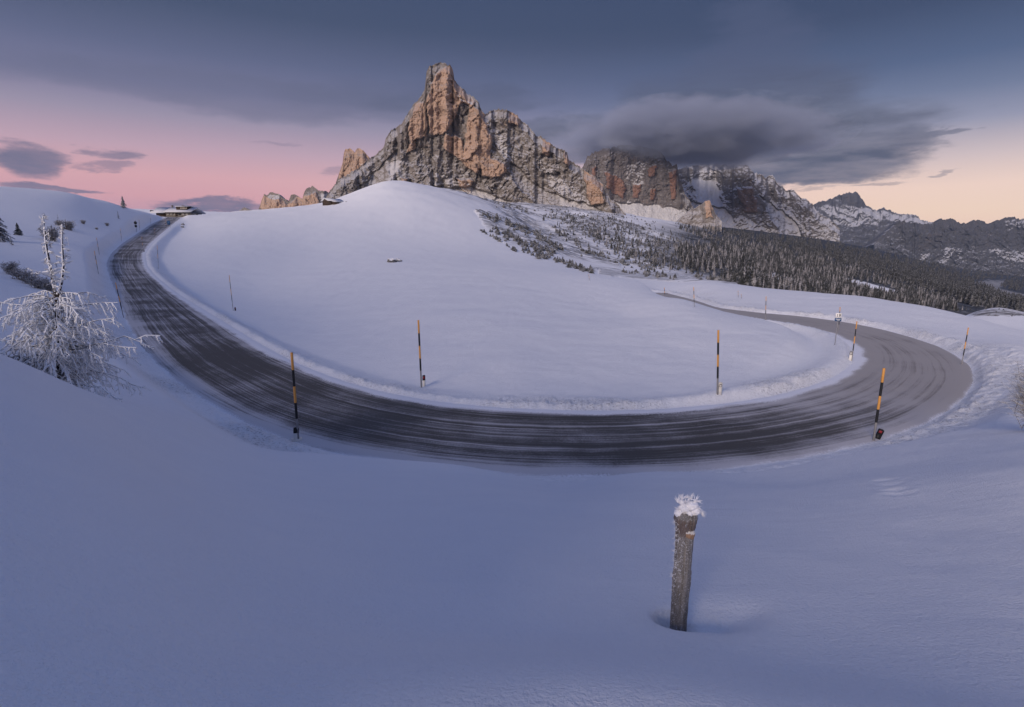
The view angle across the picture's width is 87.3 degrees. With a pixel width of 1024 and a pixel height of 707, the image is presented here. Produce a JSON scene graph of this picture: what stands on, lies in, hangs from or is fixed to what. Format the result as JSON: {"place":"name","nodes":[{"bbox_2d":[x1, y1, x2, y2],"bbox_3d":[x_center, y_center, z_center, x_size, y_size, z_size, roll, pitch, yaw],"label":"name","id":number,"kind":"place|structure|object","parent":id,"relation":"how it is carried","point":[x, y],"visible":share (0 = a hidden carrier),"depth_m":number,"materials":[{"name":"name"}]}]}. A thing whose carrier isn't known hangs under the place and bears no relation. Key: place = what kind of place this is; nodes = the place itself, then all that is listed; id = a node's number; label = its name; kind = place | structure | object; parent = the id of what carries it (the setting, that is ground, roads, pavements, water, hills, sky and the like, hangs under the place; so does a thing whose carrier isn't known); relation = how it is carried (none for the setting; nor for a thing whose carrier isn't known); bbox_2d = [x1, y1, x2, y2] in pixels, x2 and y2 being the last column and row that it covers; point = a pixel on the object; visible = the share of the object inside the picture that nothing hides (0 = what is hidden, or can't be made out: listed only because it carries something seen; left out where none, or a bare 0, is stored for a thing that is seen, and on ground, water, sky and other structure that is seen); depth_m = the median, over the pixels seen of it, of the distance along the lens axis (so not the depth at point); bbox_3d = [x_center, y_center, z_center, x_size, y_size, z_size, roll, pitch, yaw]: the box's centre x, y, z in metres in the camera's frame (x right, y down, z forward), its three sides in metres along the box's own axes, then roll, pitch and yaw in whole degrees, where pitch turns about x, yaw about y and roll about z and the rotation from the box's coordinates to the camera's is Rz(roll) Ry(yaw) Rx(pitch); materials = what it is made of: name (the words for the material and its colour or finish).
{"place":"outdoors","nodes":[
{"label":"outdoors","id":0,"kind":"place"},
{"bbox_2d":[239,186,328,210],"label":"rock ridge","id":1,"kind":"object","parent":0,"point":[311,195],"visible":0.37,"depth_m":1157.74,"materials":[{"name":"brown stone"}]},
{"bbox_2d":[336,148,369,182],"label":"rock tower","id":2,"kind":"structure","parent":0,"point":[356,159],"depth_m":933.66,"materials":[{"name":"brown stone"}]},
{"bbox_2d":[326,62,625,214],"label":"rock peak","id":3,"kind":"object","parent":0,"point":[448,133],"visible":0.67,"depth_m":839.48,"materials":[{"name":"stone"}]},
{"bbox_2d":[0,180,1023,706],"bbox_3d":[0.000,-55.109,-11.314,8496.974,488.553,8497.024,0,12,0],"label":"snow ground","id":4,"kind":"structure","parent":0,"point":[168,540],"depth_m":6.02,"materials":[{"name":"white snow"}]},
{"bbox_2d":[0,218,14,241],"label":"frosted conifer","id":5,"kind":"object","parent":4,"relation":"on","point":[3,236],"visible":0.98,"depth_m":81.85,"materials":[{"name":"green plant"}]},
{"bbox_2d":[0,261,20,274],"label":"frosted bush","id":6,"kind":"object","parent":4,"relation":"on","point":[11,267],"visible":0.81,"depth_m":52.81,"materials":[{"name":"grey plant"}]},
{"bbox_2d":[13,223,22,235],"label":"spruce","id":7,"kind":"object","parent":4,"relation":"on","point":[18,231],"visible":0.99,"depth_m":92.46,"materials":[{"name":"green plant"}]},
{"bbox_2d":[6,266,30,279],"bbox_3d":[-46.587,-7.558,50.800,1.996,1.404,1.852,0,12,-2],"label":"frosted bush","id":8,"kind":"object","parent":4,"relation":"on","point":[14,272],"visible":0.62,"depth_m":50.56,"materials":[{"name":"grey plant"}]},
{"bbox_2d":[17,271,40,283],"bbox_3d":[-44.797,-7.038,49.750,1.630,1.473,1.901,8,14,34],"label":"frosted bush","id":9,"kind":"object","parent":4,"relation":"on","point":[26,274],"visible":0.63,"depth_m":49.51,"materials":[{"name":"grey plant"}]},
{"bbox_2d":[6,352,56,368],"bbox_3d":[-10.887,0.272,11.698,1.736,0.698,1.993,-11,16,-42],"label":"brush","id":10,"kind":"object","parent":4,"relation":"on","point":[24,360],"visible":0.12,"depth_m":11.88,"materials":[{"name":"grey plant"}]},
{"bbox_2d":[24,275,50,288],"bbox_3d":[-42.529,-6.413,48.204,1.852,1.405,1.996,1,12,4],"label":"frosted bush","id":11,"kind":"object","parent":4,"relation":"on","point":[35,282],"visible":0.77,"depth_m":47.89,"materials":[{"name":"grey plant"}]},
{"bbox_2d":[38,279,57,290],"bbox_3d":[-41.367,-6.101,47.908,1.629,1.262,1.397,-3,12,-14],"label":"frosted bush","id":12,"kind":"object","parent":4,"relation":"on","point":[46,286],"visible":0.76,"depth_m":47.69,"materials":[{"name":"grey plant"}]},
{"bbox_2d":[36,225,65,240],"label":"slope bush","id":13,"kind":"object","parent":4,"relation":"on","point":[54,235],"visible":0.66,"depth_m":93.29,"materials":[{"name":"grey plant"}]},
{"bbox_2d":[56,368,76,379],"bbox_3d":[-10.955,0.525,12.352,1.917,0.644,1.771,5,13,22],"label":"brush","id":14,"kind":"object","parent":4,"relation":"on","point":[61,375],"visible":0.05,"depth_m":12.31,"materials":[{"name":"grey plant"}]},
{"bbox_2d":[58,219,75,230],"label":"slope bush","id":15,"kind":"object","parent":4,"relation":"on","point":[69,225],"visible":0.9,"depth_m":118.50,"materials":[{"name":"grey plant"}]},
{"bbox_2d":[0,212,162,401],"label":"frosted larch","id":16,"kind":"object","parent":4,"relation":"on","point":[56,344],"visible":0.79,"depth_m":11.96,"materials":[{"name":"white plant"}]},
{"bbox_2d":[115,283,123,317],"bbox_3d":[-34.914,-4.679,47.797,0.066,3.249,0.066,-5,12,1],"label":"snow pole","id":17,"kind":"object","parent":4,"relation":"on","point":[119,300],"visible":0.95,"depth_m":47.76,"materials":[{"name":"grey metal"}]},
{"bbox_2d":[120,197,126,207],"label":"skyline larch","id":18,"kind":"object","parent":4,"relation":"on","point":[122,203],"visible":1,"depth_m":196.65,"materials":[{"name":"green plant"}]},
{"bbox_2d":[150,205,205,216],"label":"pass building","id":19,"kind":"structure","parent":4,"relation":"on","point":[178,211],"depth_m":255.26,"materials":[{"name":"stone"}]},
{"bbox_2d":[290,352,298,438],"bbox_3d":[-7.791,1.639,19.299,0.092,3.413,0.091,0,12,0],"label":"snow pole","id":20,"kind":"object","parent":4,"relation":"on","point":[294,387],"visible":0.91,"depth_m":19.21,"materials":[{"name":"metal"}]},
{"bbox_2d":[291,427,302,441],"bbox_3d":[-7.855,2.994,19.591,0.360,0.620,0.260,-3,12,-29],"label":"marker post","id":21,"kind":"object","parent":4,"relation":"on","point":[295,432],"visible":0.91,"depth_m":19.50,"materials":[{"name":"white plastic"}]},
{"bbox_2d":[321,197,343,205],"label":"chalet","id":22,"kind":"object","parent":4,"relation":"on","point":[329,201],"visible":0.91,"depth_m":272.33,"materials":[{"name":"stone"}]},
{"bbox_2d":[387,258,396,261],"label":"boulder","id":23,"kind":"object","parent":4,"relation":"on","point":[391,260],"visible":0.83,"depth_m":121.81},
{"bbox_2d":[417,320,421,387],"bbox_3d":[-4.716,0.107,27.519,0.092,3.668,0.091,-1,12,0],"label":"snow pole","id":24,"kind":"object","parent":4,"relation":"on","point":[419,353],"visible":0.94,"depth_m":27.46,"materials":[{"name":"orange metal"}]},
{"bbox_2d":[422,375,425,385],"bbox_3d":[-4.652,1.493,28.329,0.154,0.730,0.119,-4,12,-20],"label":"marker post","id":25,"kind":"object","parent":4,"relation":"on","point":[423,379],"visible":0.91,"depth_m":28.25,"materials":[{"name":"white plastic"}]},
{"bbox_2d":[669,492,706,631],"bbox_3d":[1.142,1.564,3.592,0.199,1.392,0.175,9,14,36],"label":"wooden post","id":26,"kind":"object","parent":4,"relation":"on","point":[685,519],"visible":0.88,"depth_m":3.52,"materials":[{"name":"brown wood"}]},
{"bbox_2d":[689,261,693,272],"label":"conifer","id":27,"kind":"object","parent":4,"relation":"on","point":[691,269],"visible":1,"depth_m":316.92,"materials":[{"name":"plant"}]},
{"bbox_2d":[676,200,721,230],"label":"rock crag","id":28,"kind":"structure","parent":4,"relation":"on","point":[702,215],"depth_m":1465.90,"materials":[{"name":"grey stone"}]},
{"bbox_2d":[716,330,718,394],"bbox_3d":[9.562,0.484,24.942,0.092,3.187,0.091,-4,12,1],"label":"snow pole","id":29,"kind":"object","parent":4,"relation":"on","point":[717,360],"visible":1,"depth_m":24.87,"materials":[{"name":"orange metal"}]},
{"bbox_2d":[718,382,722,394],"bbox_3d":[9.795,1.686,25.286,0.175,0.680,0.142,2,12,11],"label":"marker post","id":30,"kind":"object","parent":4,"relation":"on","point":[720,388],"visible":0.99,"depth_m":25.22,"materials":[{"name":"white plastic"}]},
{"bbox_2d":[736,253,744,284],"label":"conifer","id":31,"kind":"object","parent":4,"relation":"on","point":[740,279],"visible":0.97,"depth_m":189.01,"materials":[{"name":"grey plant"}]},
{"bbox_2d":[742,257,751,285],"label":"conifer","id":32,"kind":"object","parent":4,"relation":"on","point":[747,281],"visible":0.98,"depth_m":188.19,"materials":[{"name":"grey plant"}]},
{"bbox_2d":[480,199,1014,315],"bbox_3d":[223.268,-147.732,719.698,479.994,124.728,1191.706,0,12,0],"label":"dwarf pine scrub","id":33,"kind":"object","parent":4,"relation":"on","point":[540,249],"visible":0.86,"depth_m":284.30,"materials":[{"name":"plant"}]},
{"bbox_2d":[542,211,992,310],"bbox_3d":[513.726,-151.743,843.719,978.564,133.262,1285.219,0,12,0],"label":"dark forest","id":34,"kind":"object","parent":4,"relation":"on","point":[838,289],"visible":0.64,"depth_m":498.48,"materials":[{"name":"green plant"}]},
{"bbox_2d":[771,276,774,288],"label":"conifer","id":35,"kind":"object","parent":4,"relation":"on","point":[772,285],"visible":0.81,"depth_m":261.68,"materials":[{"name":"plant"}]},
{"bbox_2d":[774,277,778,288],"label":"conifer","id":36,"kind":"object","parent":4,"relation":"on","point":[776,285],"visible":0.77,"depth_m":268.20,"materials":[{"name":"grey plant"}]},
{"bbox_2d":[834,313,841,344],"bbox_3d":[25.507,-1.860,42.178,0.460,2.645,0.090,4,12,20],"label":"bend sign","id":37,"kind":"object","parent":4,"relation":"on","point":[838,317],"visible":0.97,"depth_m":41.97,"materials":[{"name":"grey metal"}]},
{"bbox_2d":[851,321,857,360],"bbox_3d":[23.565,-0.796,36.978,0.066,2.861,0.066,0,12,0],"label":"snow pole","id":38,"kind":"object","parent":4,"relation":"on","point":[854,339],"visible":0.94,"depth_m":36.91,"materials":[{"name":"orange metal"}]},
{"bbox_2d":[705,224,1023,310],"bbox_3d":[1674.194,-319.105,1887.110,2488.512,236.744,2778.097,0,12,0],"label":"forest","id":39,"kind":"object","parent":4,"relation":"on","point":[968,290],"visible":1,"depth_m":1023.76,"materials":[{"name":"green plant"}]},
{"bbox_2d":[872,368,885,440],"bbox_3d":[13.667,1.970,20.021,0.092,2.922,0.091,0,12,0],"label":"snow pole","id":40,"kind":"object","parent":4,"relation":"on","point":[879,402],"visible":0.98,"depth_m":19.97,"materials":[{"name":"orange metal"}]},
{"bbox_2d":[875,428,883,439],"bbox_3d":[13.974,3.123,20.484,0.206,0.536,0.157,22,20,24],"label":"marker post","id":41,"kind":"object","parent":4,"relation":"on","point":[879,433],"visible":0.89,"depth_m":20.40,"materials":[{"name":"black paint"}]},
{"bbox_2d":[961,328,968,363],"bbox_3d":[30.505,-0.424,36.173,0.066,2.671,0.066,1,12,0],"label":"snow pole","id":42,"kind":"object","parent":4,"relation":"on","point":[965,345],"visible":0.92,"depth_m":36.12,"materials":[{"name":"orange metal"}]},
{"bbox_2d":[995,361,1023,427],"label":"willow bush","id":43,"kind":"object","parent":4,"relation":"on","point":[1021,388],"visible":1,"depth_m":14.46,"materials":[{"name":"white plant"}]},
{"bbox_2d":[0,0,1023,223],"label":"sky","id":44,"kind":"structure","parent":0,"point":[915,107],"materials":[{"name":"grey"}]},
{"bbox_2d":[106,217,973,476],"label":"mountain road","id":45,"kind":"structure","parent":0,"point":[210,358],"depth_m":23.06,"materials":[{"name":"grey asphalt"}]},
{"bbox_2d":[582,144,693,221],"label":"cliff massif","id":46,"kind":"structure","parent":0,"point":[641,181],"depth_m":2262.63,"materials":[{"name":"grey stone"}]},
{"bbox_2d":[678,163,839,241],"bbox_3d":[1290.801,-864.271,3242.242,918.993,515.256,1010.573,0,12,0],"label":"snowy massif","id":47,"kind":"structure","parent":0,"point":[742,196],"depth_m":2883.33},
{"bbox_2d":[813,191,932,245],"bbox_3d":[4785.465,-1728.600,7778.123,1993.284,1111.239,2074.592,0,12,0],"label":"peak","id":48,"kind":"structure","parent":0,"point":[854,218],"depth_m":7145.81,"materials":[{"name":"grey stone"}]},
{"bbox_2d":[863,217,1023,275],"bbox_3d":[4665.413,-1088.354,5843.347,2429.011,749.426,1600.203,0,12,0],"label":"range","id":49,"kind":"structure","parent":0,"point":[996,246],"depth_m":5262.73,"materials":[{"name":"grey stone"}]}
]}

